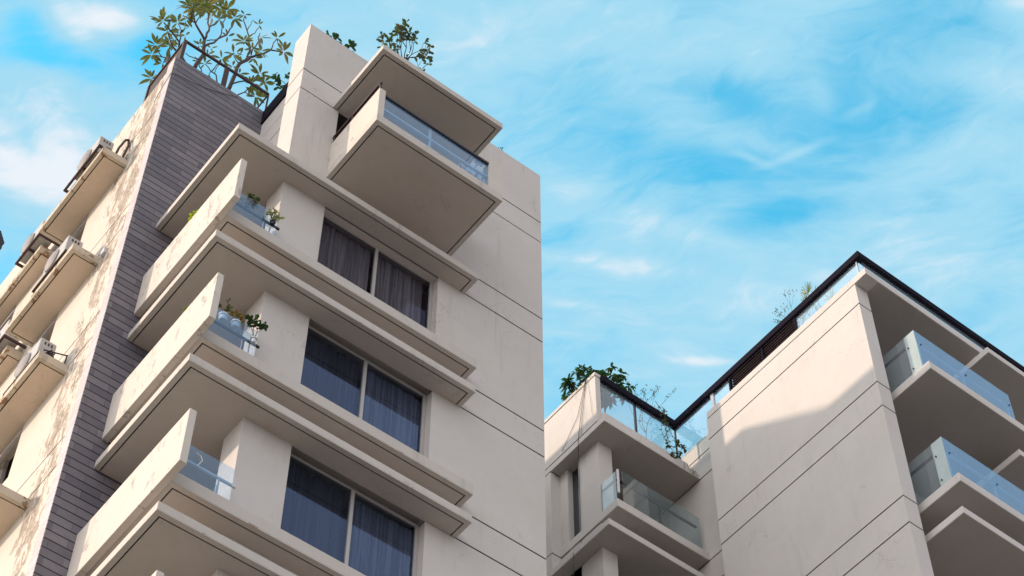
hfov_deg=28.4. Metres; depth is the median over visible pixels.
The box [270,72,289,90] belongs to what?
roof shrub
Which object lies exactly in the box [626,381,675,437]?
wispy plant
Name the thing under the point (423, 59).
roof shrub
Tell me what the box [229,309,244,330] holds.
potted plant
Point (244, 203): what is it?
potted plant
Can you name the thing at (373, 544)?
window
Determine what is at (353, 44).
roof shrub
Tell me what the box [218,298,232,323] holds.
potted plant
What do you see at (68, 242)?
air conditioner
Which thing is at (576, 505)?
side window
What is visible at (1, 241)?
tower block
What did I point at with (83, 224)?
window
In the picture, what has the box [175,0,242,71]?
frangipani tree
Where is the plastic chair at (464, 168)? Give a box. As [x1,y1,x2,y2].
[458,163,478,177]
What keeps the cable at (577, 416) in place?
attached to the apartment building at (864, 422)
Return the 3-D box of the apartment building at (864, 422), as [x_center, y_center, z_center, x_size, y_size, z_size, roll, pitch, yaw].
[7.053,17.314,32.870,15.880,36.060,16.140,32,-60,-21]
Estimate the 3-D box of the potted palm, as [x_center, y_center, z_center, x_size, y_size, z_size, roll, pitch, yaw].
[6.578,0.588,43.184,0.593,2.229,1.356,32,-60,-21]
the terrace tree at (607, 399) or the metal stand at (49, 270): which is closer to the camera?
the metal stand at (49, 270)
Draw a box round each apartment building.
[0,24,546,575]
[544,251,1023,575]
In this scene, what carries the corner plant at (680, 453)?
on the apartment building at (864, 422)
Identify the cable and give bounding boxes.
[154,73,235,101]
[562,383,584,449]
[573,380,585,575]
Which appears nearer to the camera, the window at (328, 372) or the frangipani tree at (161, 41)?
the window at (328, 372)
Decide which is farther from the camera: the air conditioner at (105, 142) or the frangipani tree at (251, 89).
the frangipani tree at (251, 89)
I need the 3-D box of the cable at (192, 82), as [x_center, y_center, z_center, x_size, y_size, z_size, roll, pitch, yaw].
[-6.173,-3.724,39.891,1.575,1.197,0.510,32,-60,-21]
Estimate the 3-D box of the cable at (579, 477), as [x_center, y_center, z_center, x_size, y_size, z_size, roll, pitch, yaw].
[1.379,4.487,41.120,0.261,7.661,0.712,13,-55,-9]
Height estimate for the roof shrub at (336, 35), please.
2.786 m
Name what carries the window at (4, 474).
in the apartment building at (370, 402)
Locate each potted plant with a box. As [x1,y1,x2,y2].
[188,210,197,221]
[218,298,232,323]
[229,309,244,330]
[239,192,260,209]
[244,314,267,344]
[264,207,284,225]
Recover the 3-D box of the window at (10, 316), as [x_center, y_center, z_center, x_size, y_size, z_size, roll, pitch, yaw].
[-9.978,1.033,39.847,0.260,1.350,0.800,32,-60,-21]
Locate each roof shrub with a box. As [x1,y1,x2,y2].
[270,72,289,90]
[326,30,341,41]
[332,34,356,52]
[376,18,433,62]
[414,51,432,70]
[772,289,821,326]
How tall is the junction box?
0.140 m
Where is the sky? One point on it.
(698, 163)
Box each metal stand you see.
[0,334,26,348]
[2,352,37,395]
[15,233,59,267]
[32,249,66,292]
[63,144,102,192]
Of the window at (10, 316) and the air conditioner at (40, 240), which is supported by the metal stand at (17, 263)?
the air conditioner at (40, 240)
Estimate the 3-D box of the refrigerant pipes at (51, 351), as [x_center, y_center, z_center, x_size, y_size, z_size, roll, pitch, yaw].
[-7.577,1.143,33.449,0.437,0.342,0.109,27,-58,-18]
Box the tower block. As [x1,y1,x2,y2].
[0,230,3,249]
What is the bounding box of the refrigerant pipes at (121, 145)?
[115,139,129,157]
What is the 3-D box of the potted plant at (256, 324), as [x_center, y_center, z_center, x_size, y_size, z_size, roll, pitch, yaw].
[-3.935,0.643,31.002,0.404,0.586,0.258,14,-55,-10]
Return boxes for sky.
[0,0,1023,456]
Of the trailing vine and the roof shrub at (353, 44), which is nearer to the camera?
the roof shrub at (353, 44)
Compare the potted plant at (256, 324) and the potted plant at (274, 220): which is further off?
the potted plant at (274, 220)
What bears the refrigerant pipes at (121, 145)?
attached to the apartment building at (370, 402)
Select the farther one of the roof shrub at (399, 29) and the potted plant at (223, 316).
the roof shrub at (399, 29)
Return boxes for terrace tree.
[559,364,608,402]
[576,362,635,412]
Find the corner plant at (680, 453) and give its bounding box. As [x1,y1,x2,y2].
[665,439,686,458]
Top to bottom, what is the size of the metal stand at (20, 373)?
0.046 m
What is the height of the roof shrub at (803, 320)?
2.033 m
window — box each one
[0,309,14,330]
[0,429,22,483]
[30,318,56,350]
[72,218,86,237]
[280,453,419,575]
[300,325,426,454]
[317,215,432,330]
[572,469,580,536]
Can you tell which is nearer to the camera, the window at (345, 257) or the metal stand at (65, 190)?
the window at (345, 257)
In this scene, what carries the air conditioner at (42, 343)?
on the metal stand at (20, 373)
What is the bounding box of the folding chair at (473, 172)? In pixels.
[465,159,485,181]
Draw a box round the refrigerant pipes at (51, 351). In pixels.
[42,349,67,363]
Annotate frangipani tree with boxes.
[138,7,189,84]
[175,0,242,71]
[192,38,230,81]
[223,10,292,105]
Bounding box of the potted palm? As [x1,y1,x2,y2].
[801,281,834,321]
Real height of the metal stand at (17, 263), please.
0.046 m
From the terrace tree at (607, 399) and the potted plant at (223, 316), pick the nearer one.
the potted plant at (223, 316)
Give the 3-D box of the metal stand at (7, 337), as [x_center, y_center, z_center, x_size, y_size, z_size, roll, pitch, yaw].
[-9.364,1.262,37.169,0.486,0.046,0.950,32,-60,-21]
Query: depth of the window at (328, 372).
32.78 m
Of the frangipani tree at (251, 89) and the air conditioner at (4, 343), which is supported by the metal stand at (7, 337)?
the air conditioner at (4, 343)
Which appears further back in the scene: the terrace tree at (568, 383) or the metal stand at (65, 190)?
the terrace tree at (568, 383)
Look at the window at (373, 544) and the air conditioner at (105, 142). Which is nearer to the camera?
the window at (373, 544)
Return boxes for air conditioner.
[0,320,18,352]
[13,338,56,380]
[20,220,50,263]
[41,235,82,278]
[75,136,113,179]
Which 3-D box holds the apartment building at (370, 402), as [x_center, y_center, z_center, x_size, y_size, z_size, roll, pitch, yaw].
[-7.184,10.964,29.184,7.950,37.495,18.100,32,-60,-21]
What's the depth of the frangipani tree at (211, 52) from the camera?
42.13 m
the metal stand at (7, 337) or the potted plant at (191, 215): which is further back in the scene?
the metal stand at (7, 337)
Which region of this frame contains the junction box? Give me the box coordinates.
[100,247,107,257]
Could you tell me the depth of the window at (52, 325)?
36.31 m
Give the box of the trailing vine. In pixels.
[655,401,677,452]

